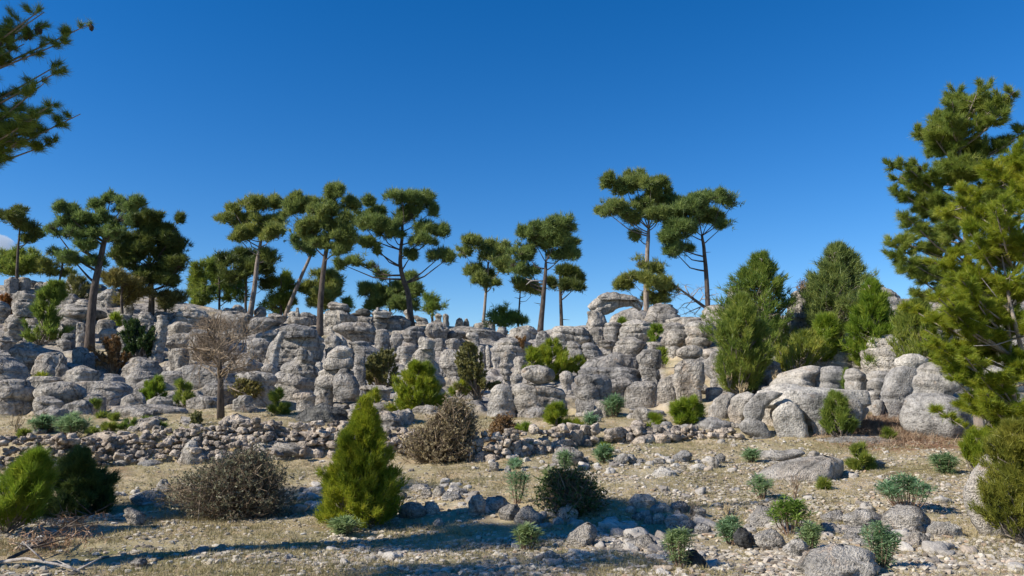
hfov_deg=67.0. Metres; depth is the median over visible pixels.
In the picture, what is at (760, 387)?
rock
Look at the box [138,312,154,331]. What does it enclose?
rock outcrop
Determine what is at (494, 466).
boulder
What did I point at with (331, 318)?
rock outcrop
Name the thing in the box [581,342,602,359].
rock outcrop
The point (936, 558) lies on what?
loose stone
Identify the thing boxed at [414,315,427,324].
rock outcrop
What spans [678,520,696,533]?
boulder
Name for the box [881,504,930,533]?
boulder
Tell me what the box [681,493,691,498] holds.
loose stone
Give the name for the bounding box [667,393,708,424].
pine shrub
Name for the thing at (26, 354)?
rock outcrop
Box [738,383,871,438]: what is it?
rock formation
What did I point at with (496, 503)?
boulder
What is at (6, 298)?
shrub
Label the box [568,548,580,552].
loose stone
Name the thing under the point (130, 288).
bushy pine
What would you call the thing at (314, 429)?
dry stone wall
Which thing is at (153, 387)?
pine shrub
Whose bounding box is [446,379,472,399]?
pine shrub
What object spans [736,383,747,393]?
dry grass tuft
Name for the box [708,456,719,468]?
boulder
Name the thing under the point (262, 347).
rock outcrop
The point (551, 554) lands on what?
boulder
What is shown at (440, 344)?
rock outcrop
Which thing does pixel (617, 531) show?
loose stone
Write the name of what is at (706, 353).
rock outcrop
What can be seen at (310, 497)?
loose stone
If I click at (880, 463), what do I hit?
boulder
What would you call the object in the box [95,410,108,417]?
cushion plant
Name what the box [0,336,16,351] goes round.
rock outcrop
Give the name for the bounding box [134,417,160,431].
rock
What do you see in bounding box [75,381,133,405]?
rock outcrop
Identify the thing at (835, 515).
boulder
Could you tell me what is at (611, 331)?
rock outcrop
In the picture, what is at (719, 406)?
rock outcrop
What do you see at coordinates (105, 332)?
rock outcrop
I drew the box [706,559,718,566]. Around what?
loose stone
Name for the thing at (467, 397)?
rock
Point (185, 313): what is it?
rock outcrop
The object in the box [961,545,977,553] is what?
loose stone
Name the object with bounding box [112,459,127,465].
boulder
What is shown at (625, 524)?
loose stone
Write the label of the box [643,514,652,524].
boulder
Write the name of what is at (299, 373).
rock formation
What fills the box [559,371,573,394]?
rock outcrop
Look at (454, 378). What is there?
rock outcrop
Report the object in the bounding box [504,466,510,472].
boulder
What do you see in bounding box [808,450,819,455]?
loose stone
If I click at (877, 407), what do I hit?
rock outcrop
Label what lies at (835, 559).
boulder
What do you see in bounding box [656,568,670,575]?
loose stone
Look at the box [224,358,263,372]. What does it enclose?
rock outcrop
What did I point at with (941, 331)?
rock outcrop
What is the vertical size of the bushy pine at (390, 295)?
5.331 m
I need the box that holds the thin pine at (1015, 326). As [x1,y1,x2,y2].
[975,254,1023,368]
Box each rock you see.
[0,350,10,356]
[26,318,38,324]
[32,428,47,433]
[35,405,68,419]
[48,424,59,431]
[66,362,84,369]
[111,405,130,413]
[114,325,141,335]
[127,425,139,431]
[130,408,157,417]
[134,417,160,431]
[152,425,164,432]
[153,416,166,420]
[154,311,176,321]
[166,362,200,371]
[180,418,190,422]
[222,307,246,312]
[268,325,280,330]
[333,403,349,409]
[346,409,351,419]
[349,402,392,410]
[392,330,425,334]
[392,351,398,362]
[393,409,414,424]
[412,405,439,414]
[435,313,441,320]
[439,369,446,377]
[443,314,449,325]
[455,318,463,326]
[457,395,481,400]
[464,318,468,325]
[473,321,495,330]
[522,406,544,417]
[566,390,574,395]
[575,408,603,417]
[626,407,652,422]
[629,408,664,414]
[673,425,698,430]
[700,358,708,368]
[701,384,707,393]
[731,422,738,428]
[757,385,768,390]
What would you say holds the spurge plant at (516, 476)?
on the ground at (502, 527)
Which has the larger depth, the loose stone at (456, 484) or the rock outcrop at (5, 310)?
the rock outcrop at (5, 310)
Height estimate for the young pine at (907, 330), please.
3.356 m
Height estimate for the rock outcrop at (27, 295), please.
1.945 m
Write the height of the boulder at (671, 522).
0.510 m
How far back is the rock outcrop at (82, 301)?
54.08 m
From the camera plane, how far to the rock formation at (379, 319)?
48.25 m
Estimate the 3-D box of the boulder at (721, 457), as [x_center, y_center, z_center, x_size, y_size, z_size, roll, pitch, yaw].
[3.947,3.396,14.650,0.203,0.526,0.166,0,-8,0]
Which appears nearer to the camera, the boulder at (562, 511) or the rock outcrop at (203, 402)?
the boulder at (562, 511)
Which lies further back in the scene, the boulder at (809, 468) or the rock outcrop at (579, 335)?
the rock outcrop at (579, 335)
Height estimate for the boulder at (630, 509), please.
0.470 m
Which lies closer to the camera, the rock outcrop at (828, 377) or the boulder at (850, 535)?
the boulder at (850, 535)
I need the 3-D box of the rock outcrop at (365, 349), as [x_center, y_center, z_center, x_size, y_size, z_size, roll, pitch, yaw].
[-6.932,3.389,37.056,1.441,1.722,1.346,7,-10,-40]
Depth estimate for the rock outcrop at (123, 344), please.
37.81 m
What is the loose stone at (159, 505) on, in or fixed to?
on the ground at (502, 527)
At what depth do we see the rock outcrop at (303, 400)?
22.31 m
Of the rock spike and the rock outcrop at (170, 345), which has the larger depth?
the rock outcrop at (170, 345)
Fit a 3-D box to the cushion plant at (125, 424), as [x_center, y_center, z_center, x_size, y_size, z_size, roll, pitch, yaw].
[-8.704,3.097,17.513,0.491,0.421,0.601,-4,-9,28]
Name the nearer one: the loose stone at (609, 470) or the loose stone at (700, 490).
the loose stone at (700, 490)
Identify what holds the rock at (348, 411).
on the ground at (502, 527)
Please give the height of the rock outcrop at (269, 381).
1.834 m
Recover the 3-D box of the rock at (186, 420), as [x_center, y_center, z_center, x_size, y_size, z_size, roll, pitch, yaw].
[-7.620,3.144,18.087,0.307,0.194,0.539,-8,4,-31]
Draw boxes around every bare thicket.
[143,435,307,523]
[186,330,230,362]
[189,312,236,335]
[227,375,264,397]
[396,389,486,465]
[484,412,519,441]
[793,277,808,290]
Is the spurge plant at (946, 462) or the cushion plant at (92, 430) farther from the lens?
the cushion plant at (92, 430)
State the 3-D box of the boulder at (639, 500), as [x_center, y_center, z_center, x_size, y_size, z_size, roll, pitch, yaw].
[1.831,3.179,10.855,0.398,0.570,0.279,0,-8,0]
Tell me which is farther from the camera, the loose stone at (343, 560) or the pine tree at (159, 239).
the pine tree at (159, 239)
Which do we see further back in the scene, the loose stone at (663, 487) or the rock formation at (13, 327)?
the rock formation at (13, 327)
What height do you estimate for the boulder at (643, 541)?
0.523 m
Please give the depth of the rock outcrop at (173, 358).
34.44 m
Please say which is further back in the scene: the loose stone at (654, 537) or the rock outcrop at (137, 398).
the rock outcrop at (137, 398)
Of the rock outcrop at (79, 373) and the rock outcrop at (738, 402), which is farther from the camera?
the rock outcrop at (79, 373)
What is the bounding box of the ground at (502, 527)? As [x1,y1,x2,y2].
[0,285,1023,575]
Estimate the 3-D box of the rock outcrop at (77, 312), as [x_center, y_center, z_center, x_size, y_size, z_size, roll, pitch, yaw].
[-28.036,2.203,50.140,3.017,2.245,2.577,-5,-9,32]
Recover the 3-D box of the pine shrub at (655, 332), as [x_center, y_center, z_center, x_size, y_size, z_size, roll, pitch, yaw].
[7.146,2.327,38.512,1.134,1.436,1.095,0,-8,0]
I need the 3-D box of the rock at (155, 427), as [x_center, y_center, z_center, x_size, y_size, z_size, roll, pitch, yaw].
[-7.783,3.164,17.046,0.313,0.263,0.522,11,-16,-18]
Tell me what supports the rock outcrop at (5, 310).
on the ground at (502, 527)
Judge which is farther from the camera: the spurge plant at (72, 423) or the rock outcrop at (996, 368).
the rock outcrop at (996, 368)
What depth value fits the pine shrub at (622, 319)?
42.20 m
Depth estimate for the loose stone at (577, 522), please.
10.01 m
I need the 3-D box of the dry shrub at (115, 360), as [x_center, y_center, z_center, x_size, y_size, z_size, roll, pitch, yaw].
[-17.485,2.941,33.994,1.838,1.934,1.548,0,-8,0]
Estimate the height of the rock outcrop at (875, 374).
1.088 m
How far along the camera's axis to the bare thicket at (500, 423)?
16.91 m
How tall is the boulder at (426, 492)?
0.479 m
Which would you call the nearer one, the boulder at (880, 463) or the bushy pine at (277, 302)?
the boulder at (880, 463)
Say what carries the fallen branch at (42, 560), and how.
on the ground at (502, 527)
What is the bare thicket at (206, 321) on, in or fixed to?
on the ground at (502, 527)
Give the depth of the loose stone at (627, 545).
8.39 m
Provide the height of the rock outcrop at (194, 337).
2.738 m
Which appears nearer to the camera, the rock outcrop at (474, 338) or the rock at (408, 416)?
the rock at (408, 416)
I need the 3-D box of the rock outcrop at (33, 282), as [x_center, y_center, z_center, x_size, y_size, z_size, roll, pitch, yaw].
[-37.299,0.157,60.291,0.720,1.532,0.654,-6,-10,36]
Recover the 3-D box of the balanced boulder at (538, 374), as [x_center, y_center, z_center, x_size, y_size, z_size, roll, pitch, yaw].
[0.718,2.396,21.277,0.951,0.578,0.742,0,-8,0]
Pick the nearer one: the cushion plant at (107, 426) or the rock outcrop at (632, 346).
the cushion plant at (107, 426)
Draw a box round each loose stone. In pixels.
[130,489,139,493]
[141,501,152,505]
[154,502,164,507]
[190,546,209,555]
[282,553,293,558]
[289,504,307,511]
[306,491,318,497]
[307,494,317,500]
[309,486,321,492]
[310,501,321,509]
[311,481,321,486]
[326,546,339,550]
[340,558,350,563]
[364,556,376,560]
[382,551,402,561]
[440,478,449,483]
[450,482,461,486]
[468,491,479,496]
[485,506,491,513]
[511,543,521,548]
[539,511,546,519]
[540,522,551,528]
[545,508,557,516]
[545,557,562,564]
[552,519,560,524]
[553,517,563,521]
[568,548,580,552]
[571,519,583,526]
[574,550,585,555]
[594,541,604,547]
[598,519,619,528]
[604,467,615,473]
[608,462,621,466]
[610,528,624,536]
[614,520,637,529]
[622,542,638,550]
[623,527,648,535]
[632,532,643,537]
[640,510,651,515]
[647,543,661,552]
[648,554,660,557]
[649,534,659,540]
[650,505,663,513]
[654,565,672,570]
[655,530,665,539]
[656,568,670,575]
[658,485,668,490]
[671,513,689,522]
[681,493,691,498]
[693,516,717,528]
[695,487,705,493]
[704,466,712,470]
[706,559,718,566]
[727,468,736,472]
[729,487,739,490]
[746,527,756,532]
[763,556,772,562]
[764,523,773,528]
[769,520,784,530]
[783,528,798,534]
[804,495,812,499]
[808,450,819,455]
[820,522,839,533]
[821,532,832,536]
[849,473,858,477]
[855,501,868,504]
[859,503,874,510]
[891,528,909,534]
[898,541,913,550]
[921,541,948,554]
[925,532,933,537]
[925,556,940,561]
[933,495,950,502]
[937,549,954,555]
[945,543,954,549]
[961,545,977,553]
[1007,562,1023,568]
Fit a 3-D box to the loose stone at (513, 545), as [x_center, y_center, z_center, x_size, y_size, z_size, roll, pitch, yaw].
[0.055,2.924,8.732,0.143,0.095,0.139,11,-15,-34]
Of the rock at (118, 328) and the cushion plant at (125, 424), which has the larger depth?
the rock at (118, 328)
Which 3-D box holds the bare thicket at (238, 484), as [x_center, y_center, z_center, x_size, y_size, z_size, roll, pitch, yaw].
[-3.957,2.835,10.934,2.322,1.539,1.869,0,-8,0]
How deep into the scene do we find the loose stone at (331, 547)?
8.63 m
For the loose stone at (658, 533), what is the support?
on the ground at (502, 527)
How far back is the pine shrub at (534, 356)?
30.68 m
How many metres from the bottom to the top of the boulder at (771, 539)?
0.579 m
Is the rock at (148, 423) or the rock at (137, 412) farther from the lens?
the rock at (137, 412)
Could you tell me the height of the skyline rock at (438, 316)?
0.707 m
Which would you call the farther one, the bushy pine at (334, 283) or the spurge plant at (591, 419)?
the bushy pine at (334, 283)
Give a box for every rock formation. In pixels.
[3,299,33,341]
[30,352,68,376]
[264,323,324,371]
[275,347,319,399]
[286,307,310,326]
[314,346,359,405]
[352,308,370,316]
[370,307,392,329]
[393,337,445,409]
[499,350,514,384]
[578,352,641,381]
[661,322,686,353]
[672,345,704,402]
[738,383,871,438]
[813,348,851,368]
[880,353,928,418]
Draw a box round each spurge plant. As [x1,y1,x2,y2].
[22,412,58,432]
[51,410,96,437]
[325,515,367,534]
[503,461,532,503]
[504,457,525,468]
[510,521,545,550]
[532,465,554,492]
[554,448,574,467]
[580,410,601,425]
[589,443,617,462]
[598,392,627,417]
[658,525,699,567]
[712,513,744,544]
[739,447,762,462]
[746,472,774,498]
[764,492,817,535]
[793,519,824,548]
[859,519,905,569]
[873,471,941,507]
[927,451,963,473]
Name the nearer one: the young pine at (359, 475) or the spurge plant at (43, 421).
the young pine at (359, 475)
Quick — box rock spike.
[340,335,348,346]
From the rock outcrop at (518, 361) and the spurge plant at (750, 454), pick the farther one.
the rock outcrop at (518, 361)
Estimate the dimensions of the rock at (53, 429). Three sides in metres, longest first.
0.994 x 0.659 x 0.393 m
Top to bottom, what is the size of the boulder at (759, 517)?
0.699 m
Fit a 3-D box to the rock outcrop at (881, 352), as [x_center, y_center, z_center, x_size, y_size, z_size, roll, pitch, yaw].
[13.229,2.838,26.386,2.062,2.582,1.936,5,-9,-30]
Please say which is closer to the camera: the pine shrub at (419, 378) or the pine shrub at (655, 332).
the pine shrub at (419, 378)
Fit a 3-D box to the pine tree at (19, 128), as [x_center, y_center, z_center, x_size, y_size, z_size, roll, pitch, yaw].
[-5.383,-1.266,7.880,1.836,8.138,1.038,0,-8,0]
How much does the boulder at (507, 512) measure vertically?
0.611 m
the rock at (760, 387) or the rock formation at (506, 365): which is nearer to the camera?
the rock at (760, 387)
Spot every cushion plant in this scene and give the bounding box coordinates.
[15,427,33,437]
[84,426,99,434]
[89,397,102,413]
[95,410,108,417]
[99,420,118,431]
[105,411,122,420]
[116,417,137,429]
[159,418,170,425]
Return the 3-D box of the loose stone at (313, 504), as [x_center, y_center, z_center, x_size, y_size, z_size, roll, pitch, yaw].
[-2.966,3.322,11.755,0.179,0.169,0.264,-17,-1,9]
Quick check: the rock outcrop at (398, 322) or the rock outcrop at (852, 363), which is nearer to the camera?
the rock outcrop at (852, 363)
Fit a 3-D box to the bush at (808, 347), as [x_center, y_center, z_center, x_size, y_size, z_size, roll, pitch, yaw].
[9.963,2.365,26.915,2.274,2.138,2.114,0,-8,0]
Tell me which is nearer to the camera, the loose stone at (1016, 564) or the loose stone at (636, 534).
the loose stone at (1016, 564)
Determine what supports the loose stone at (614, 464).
on the ground at (502, 527)
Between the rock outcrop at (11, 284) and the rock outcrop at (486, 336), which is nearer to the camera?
the rock outcrop at (486, 336)
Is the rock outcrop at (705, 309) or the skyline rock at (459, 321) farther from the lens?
the skyline rock at (459, 321)
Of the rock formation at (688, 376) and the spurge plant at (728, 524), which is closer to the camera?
the spurge plant at (728, 524)
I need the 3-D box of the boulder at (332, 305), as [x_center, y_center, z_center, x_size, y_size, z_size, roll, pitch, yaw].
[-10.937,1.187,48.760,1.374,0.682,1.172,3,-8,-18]
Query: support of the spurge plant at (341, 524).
on the ground at (502, 527)
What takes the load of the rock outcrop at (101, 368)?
on the ground at (502, 527)
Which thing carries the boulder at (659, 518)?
on the ground at (502, 527)
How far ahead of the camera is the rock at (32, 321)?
49.22 m
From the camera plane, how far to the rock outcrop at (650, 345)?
36.88 m
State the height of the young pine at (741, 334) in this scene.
3.689 m
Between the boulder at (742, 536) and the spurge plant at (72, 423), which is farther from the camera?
the spurge plant at (72, 423)
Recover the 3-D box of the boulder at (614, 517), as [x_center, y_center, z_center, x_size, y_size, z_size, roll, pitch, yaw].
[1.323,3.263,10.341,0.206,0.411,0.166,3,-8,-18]
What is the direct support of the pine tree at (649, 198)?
on the ground at (502, 527)
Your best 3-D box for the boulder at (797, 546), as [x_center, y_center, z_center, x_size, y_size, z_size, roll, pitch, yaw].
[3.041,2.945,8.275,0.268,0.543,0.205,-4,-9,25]
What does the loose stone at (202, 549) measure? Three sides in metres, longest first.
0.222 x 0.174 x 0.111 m
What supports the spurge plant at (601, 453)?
on the ground at (502, 527)
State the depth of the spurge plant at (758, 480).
11.53 m
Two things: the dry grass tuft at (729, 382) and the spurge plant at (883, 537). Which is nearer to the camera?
the spurge plant at (883, 537)
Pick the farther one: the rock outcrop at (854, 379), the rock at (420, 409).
the rock outcrop at (854, 379)
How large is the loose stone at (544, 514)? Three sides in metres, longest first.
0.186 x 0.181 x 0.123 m
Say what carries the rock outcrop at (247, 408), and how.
on the ground at (502, 527)
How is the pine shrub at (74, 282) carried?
on the ground at (502, 527)
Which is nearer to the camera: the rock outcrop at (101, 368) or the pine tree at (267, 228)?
the rock outcrop at (101, 368)
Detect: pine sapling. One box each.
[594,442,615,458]
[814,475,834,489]
[843,439,879,470]
[878,425,898,438]
[955,426,993,471]
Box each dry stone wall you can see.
[0,430,133,469]
[123,417,278,464]
[236,420,348,458]
[383,427,417,453]
[463,423,567,462]
[552,419,681,446]
[672,424,744,439]
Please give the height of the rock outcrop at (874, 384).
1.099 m
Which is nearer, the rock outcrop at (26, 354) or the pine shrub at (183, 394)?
the pine shrub at (183, 394)
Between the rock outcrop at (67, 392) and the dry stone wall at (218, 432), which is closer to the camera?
the dry stone wall at (218, 432)
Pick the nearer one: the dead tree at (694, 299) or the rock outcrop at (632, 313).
the rock outcrop at (632, 313)
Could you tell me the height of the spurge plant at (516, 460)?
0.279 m
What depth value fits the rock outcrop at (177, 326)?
46.30 m
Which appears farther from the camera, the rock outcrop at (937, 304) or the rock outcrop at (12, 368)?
the rock outcrop at (937, 304)
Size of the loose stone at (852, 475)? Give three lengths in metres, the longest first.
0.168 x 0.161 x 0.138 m
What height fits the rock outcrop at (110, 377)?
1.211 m
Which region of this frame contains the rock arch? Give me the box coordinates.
[585,292,642,346]
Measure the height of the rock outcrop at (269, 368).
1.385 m
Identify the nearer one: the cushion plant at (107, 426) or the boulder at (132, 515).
the boulder at (132, 515)
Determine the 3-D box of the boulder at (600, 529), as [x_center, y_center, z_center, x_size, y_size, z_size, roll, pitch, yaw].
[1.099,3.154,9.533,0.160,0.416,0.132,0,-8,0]
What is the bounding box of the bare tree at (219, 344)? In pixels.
[166,307,272,419]
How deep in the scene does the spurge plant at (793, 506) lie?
9.40 m
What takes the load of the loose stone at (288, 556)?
on the ground at (502, 527)
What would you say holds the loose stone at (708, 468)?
on the ground at (502, 527)
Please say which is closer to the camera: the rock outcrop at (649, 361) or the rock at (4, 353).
the rock outcrop at (649, 361)
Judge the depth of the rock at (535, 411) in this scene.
20.32 m
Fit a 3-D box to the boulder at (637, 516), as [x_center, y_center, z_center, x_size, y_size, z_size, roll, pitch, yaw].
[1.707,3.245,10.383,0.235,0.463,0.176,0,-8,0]
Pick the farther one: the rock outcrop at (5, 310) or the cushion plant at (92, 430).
the rock outcrop at (5, 310)
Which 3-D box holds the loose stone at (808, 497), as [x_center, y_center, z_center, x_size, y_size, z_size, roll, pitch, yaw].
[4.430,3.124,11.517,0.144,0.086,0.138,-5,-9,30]
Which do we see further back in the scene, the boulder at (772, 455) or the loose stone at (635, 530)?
the boulder at (772, 455)
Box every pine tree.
[0,1,99,169]
[0,203,48,278]
[34,244,84,280]
[40,188,149,351]
[105,206,194,315]
[211,190,287,315]
[278,179,364,336]
[283,232,316,316]
[330,187,459,325]
[455,231,513,320]
[503,210,583,331]
[508,274,546,326]
[542,261,587,325]
[591,165,684,311]
[653,184,744,306]
[880,76,1023,439]
[896,136,1023,436]
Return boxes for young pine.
[0,442,61,533]
[39,442,124,517]
[312,393,412,530]
[696,249,799,355]
[706,290,777,393]
[797,237,883,340]
[812,311,847,365]
[834,276,898,366]
[882,297,948,365]
[966,415,1023,543]
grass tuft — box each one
[9,412,24,431]
[188,409,203,423]
[437,466,450,477]
[689,500,699,516]
[724,504,732,514]
[726,375,731,387]
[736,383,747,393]
[771,369,777,379]
[790,475,800,497]
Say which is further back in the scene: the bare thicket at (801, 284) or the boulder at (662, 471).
the bare thicket at (801, 284)
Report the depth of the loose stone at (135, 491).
12.75 m
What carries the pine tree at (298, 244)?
on the ground at (502, 527)
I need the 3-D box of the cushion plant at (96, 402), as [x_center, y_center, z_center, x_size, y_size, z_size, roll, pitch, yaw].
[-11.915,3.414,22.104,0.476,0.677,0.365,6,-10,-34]
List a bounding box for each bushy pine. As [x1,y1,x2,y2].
[0,245,45,277]
[99,265,155,313]
[154,287,189,312]
[184,256,215,306]
[203,254,250,309]
[211,243,278,310]
[256,268,299,314]
[297,264,348,311]
[340,295,355,312]
[356,265,426,314]
[417,290,449,321]
[480,300,529,332]
[611,251,683,306]
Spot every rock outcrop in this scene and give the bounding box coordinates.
[0,301,11,323]
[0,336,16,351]
[0,356,30,379]
[0,379,35,415]
[4,277,19,293]
[8,343,59,375]
[12,291,35,302]
[18,277,30,290]
[26,376,62,387]
[31,280,36,287]
[32,396,63,414]
[33,381,86,404]
[34,281,43,288]
[56,339,72,350]
[58,304,107,321]
[61,293,79,308]
[61,320,79,333]
[61,333,75,348]
[61,400,92,414]
[62,365,100,382]
[72,347,88,365]
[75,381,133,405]
[76,322,85,346]
[77,299,87,304]
[78,393,105,413]
[85,352,97,369]
[88,284,106,291]
[96,289,116,308]
[96,319,115,332]
[96,356,107,369]
[97,373,125,382]
[98,329,118,341]
[116,404,187,417]
[119,336,130,359]
[120,314,132,323]
[120,356,162,377]
[120,392,146,405]
[123,302,133,315]
[125,371,155,392]
[136,379,151,391]
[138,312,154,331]
[146,396,173,405]
[151,315,168,363]
[159,371,182,389]
[165,333,189,354]
[167,321,194,335]
[169,348,189,370]
[175,305,208,325]
[182,364,237,389]
[186,396,216,408]
[188,329,226,363]
[202,383,236,406]
[209,313,253,333]
[210,311,243,317]
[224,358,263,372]
[232,395,252,409]
[235,371,277,407]
[235,405,260,412]
[247,338,270,362]
[248,317,281,333]
[253,306,266,316]
[256,330,279,341]
[261,363,276,374]
[268,313,287,325]
[293,392,315,410]
[300,312,316,325]
[315,362,322,370]
[323,310,357,333]
[324,334,340,358]
[332,321,375,344]
[348,341,379,362]
[354,355,366,395]
[357,316,370,323]
[360,385,392,400]
[374,329,389,349]
[385,315,411,331]
[389,333,403,350]
[397,343,417,365]
[402,326,424,345]
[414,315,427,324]
[424,320,448,340]
[434,338,445,351]
[439,349,457,378]
[445,338,461,349]
[447,330,465,348]
[449,326,504,342]
[449,376,466,398]
[466,333,479,345]
[478,345,485,367]
[485,345,491,368]
[487,383,515,417]
[491,337,530,359]
[492,356,500,368]
[497,327,507,336]
[508,325,537,340]
[510,374,522,384]
[510,383,567,418]
[513,356,527,373]
[535,330,549,346]
[551,326,589,348]
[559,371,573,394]
[566,340,586,364]
[574,374,611,412]
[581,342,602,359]
[594,400,610,417]
[597,340,616,354]
[603,322,621,340]
[609,307,646,321]
[611,376,632,407]
[613,335,645,357]
[618,319,651,342]
[624,381,657,408]
[636,349,661,384]
[638,342,664,353]
[644,303,680,323]
[655,374,676,406]
[659,421,672,426]
[665,317,701,324]
[668,346,678,358]
[682,320,715,349]
[689,417,731,429]
[701,304,724,323]
[701,349,717,358]
[705,350,781,394]
[705,387,722,400]
[708,392,734,418]
[728,391,754,423]
[769,365,820,386]
[786,291,811,335]
[815,366,843,388]
[839,333,868,368]
[843,368,865,389]
[860,334,900,373]
[866,371,888,384]
[866,378,883,390]
[867,390,880,411]
[871,400,884,416]
[881,285,901,323]
[889,308,955,341]
[912,362,962,395]
[933,286,960,331]
[957,386,970,391]
[977,301,1023,346]
[984,365,1017,384]
[999,363,1023,391]
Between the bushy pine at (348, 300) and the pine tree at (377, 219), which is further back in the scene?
the bushy pine at (348, 300)
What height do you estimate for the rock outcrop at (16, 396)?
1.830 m
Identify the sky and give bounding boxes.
[0,0,1023,333]
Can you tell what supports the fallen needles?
on the ground at (502, 527)
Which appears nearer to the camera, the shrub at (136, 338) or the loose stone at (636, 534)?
the loose stone at (636, 534)
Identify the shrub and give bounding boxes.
[0,292,13,314]
[18,277,74,344]
[31,370,51,376]
[65,272,101,299]
[88,334,132,373]
[108,310,122,325]
[117,317,156,357]
[139,373,170,400]
[170,377,196,407]
[265,387,292,414]
[365,347,398,387]
[365,386,381,402]
[381,357,448,411]
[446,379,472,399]
[453,340,501,399]
[514,420,531,430]
[515,335,532,350]
[521,345,543,382]
[524,336,578,380]
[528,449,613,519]
[541,400,571,426]
[570,415,583,424]
[573,352,586,374]
[616,315,626,323]
[646,320,663,341]
[646,411,664,426]
[656,346,669,367]
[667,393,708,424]
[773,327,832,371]
[816,387,859,437]
[838,366,847,388]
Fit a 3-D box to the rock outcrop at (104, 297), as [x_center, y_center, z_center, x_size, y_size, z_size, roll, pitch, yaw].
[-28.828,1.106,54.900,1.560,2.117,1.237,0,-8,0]
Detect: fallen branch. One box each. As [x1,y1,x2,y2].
[0,541,103,571]
[6,502,113,558]
[490,475,539,485]
[882,468,932,475]
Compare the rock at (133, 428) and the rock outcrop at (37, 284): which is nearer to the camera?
the rock at (133, 428)
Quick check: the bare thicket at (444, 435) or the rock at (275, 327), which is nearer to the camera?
the bare thicket at (444, 435)
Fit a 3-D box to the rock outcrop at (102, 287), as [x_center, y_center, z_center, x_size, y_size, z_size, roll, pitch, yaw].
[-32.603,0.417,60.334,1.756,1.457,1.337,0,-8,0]
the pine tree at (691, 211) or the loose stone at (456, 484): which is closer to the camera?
the loose stone at (456, 484)
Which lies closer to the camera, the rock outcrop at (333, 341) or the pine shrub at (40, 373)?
the pine shrub at (40, 373)
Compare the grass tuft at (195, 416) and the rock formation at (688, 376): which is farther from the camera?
the rock formation at (688, 376)
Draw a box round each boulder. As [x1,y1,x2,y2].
[18,536,54,550]
[87,430,127,453]
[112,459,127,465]
[123,507,144,524]
[130,557,147,567]
[132,490,165,503]
[137,459,162,465]
[156,479,169,492]
[176,440,206,464]
[221,413,249,433]
[251,439,315,459]
[295,402,348,422]
[327,301,349,311]
[378,410,404,428]
[398,502,425,518]
[409,483,432,491]
[420,489,432,496]
[423,501,439,514]
[432,486,445,496]
[433,518,443,525]
[442,491,461,500]
[452,488,468,495]
[467,495,485,515]
[485,495,510,510]
[489,462,498,470]
[498,504,519,520]
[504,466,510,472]
[514,504,541,524]
[521,365,554,384]
[542,550,559,558]
[552,446,583,466]
[557,504,578,520]
[566,522,596,547]
[596,527,606,532]
[603,516,618,520]
[609,541,623,548]
[613,453,628,463]
[622,533,633,540]
[625,506,636,512]
[627,454,636,463]
[627,534,655,548]
[628,494,656,507]
[630,512,645,520]
[636,458,645,463]
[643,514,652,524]
[652,457,665,463]
[652,466,676,476]
[653,513,665,523]
[656,503,671,511]
[664,515,678,530]
[671,501,688,512]
[672,450,692,461]
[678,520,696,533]
[683,549,707,567]
[689,463,706,469]
[689,506,706,517]
[694,523,711,533]
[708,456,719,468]
[715,453,725,463]
[733,527,752,548]
[747,504,778,528]
[753,528,785,549]
[757,450,792,461]
[757,455,843,481]
[779,449,804,458]
[782,537,808,556]
[795,543,880,575]
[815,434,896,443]
[820,509,842,521]
[835,525,865,535]
[841,532,859,540]
[842,508,882,527]
[852,538,872,545]
[874,460,885,467]
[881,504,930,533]
[899,393,973,439]
[902,530,929,546]
[923,521,963,537]
[963,454,1019,535]
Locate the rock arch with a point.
(601, 306)
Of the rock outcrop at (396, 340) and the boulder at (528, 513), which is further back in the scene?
the rock outcrop at (396, 340)
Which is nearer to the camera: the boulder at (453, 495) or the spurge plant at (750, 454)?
the boulder at (453, 495)
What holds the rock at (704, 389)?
on the ground at (502, 527)
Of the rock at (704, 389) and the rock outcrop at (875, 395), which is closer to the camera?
the rock outcrop at (875, 395)
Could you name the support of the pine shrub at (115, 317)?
on the ground at (502, 527)
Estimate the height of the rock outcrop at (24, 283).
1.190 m
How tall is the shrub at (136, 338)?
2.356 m
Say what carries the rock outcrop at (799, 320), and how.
on the ground at (502, 527)
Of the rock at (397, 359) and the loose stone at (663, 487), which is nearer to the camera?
the loose stone at (663, 487)
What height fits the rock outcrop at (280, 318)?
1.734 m
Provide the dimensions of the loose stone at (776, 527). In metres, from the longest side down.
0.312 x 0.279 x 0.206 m
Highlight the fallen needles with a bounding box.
[784,412,963,448]
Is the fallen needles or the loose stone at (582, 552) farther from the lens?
the fallen needles
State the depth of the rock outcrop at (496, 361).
36.07 m
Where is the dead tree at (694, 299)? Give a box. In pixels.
[668,282,719,315]
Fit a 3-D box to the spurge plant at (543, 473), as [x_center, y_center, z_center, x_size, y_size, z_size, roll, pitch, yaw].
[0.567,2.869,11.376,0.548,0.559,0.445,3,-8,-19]
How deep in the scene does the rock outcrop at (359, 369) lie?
26.22 m
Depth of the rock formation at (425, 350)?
22.03 m

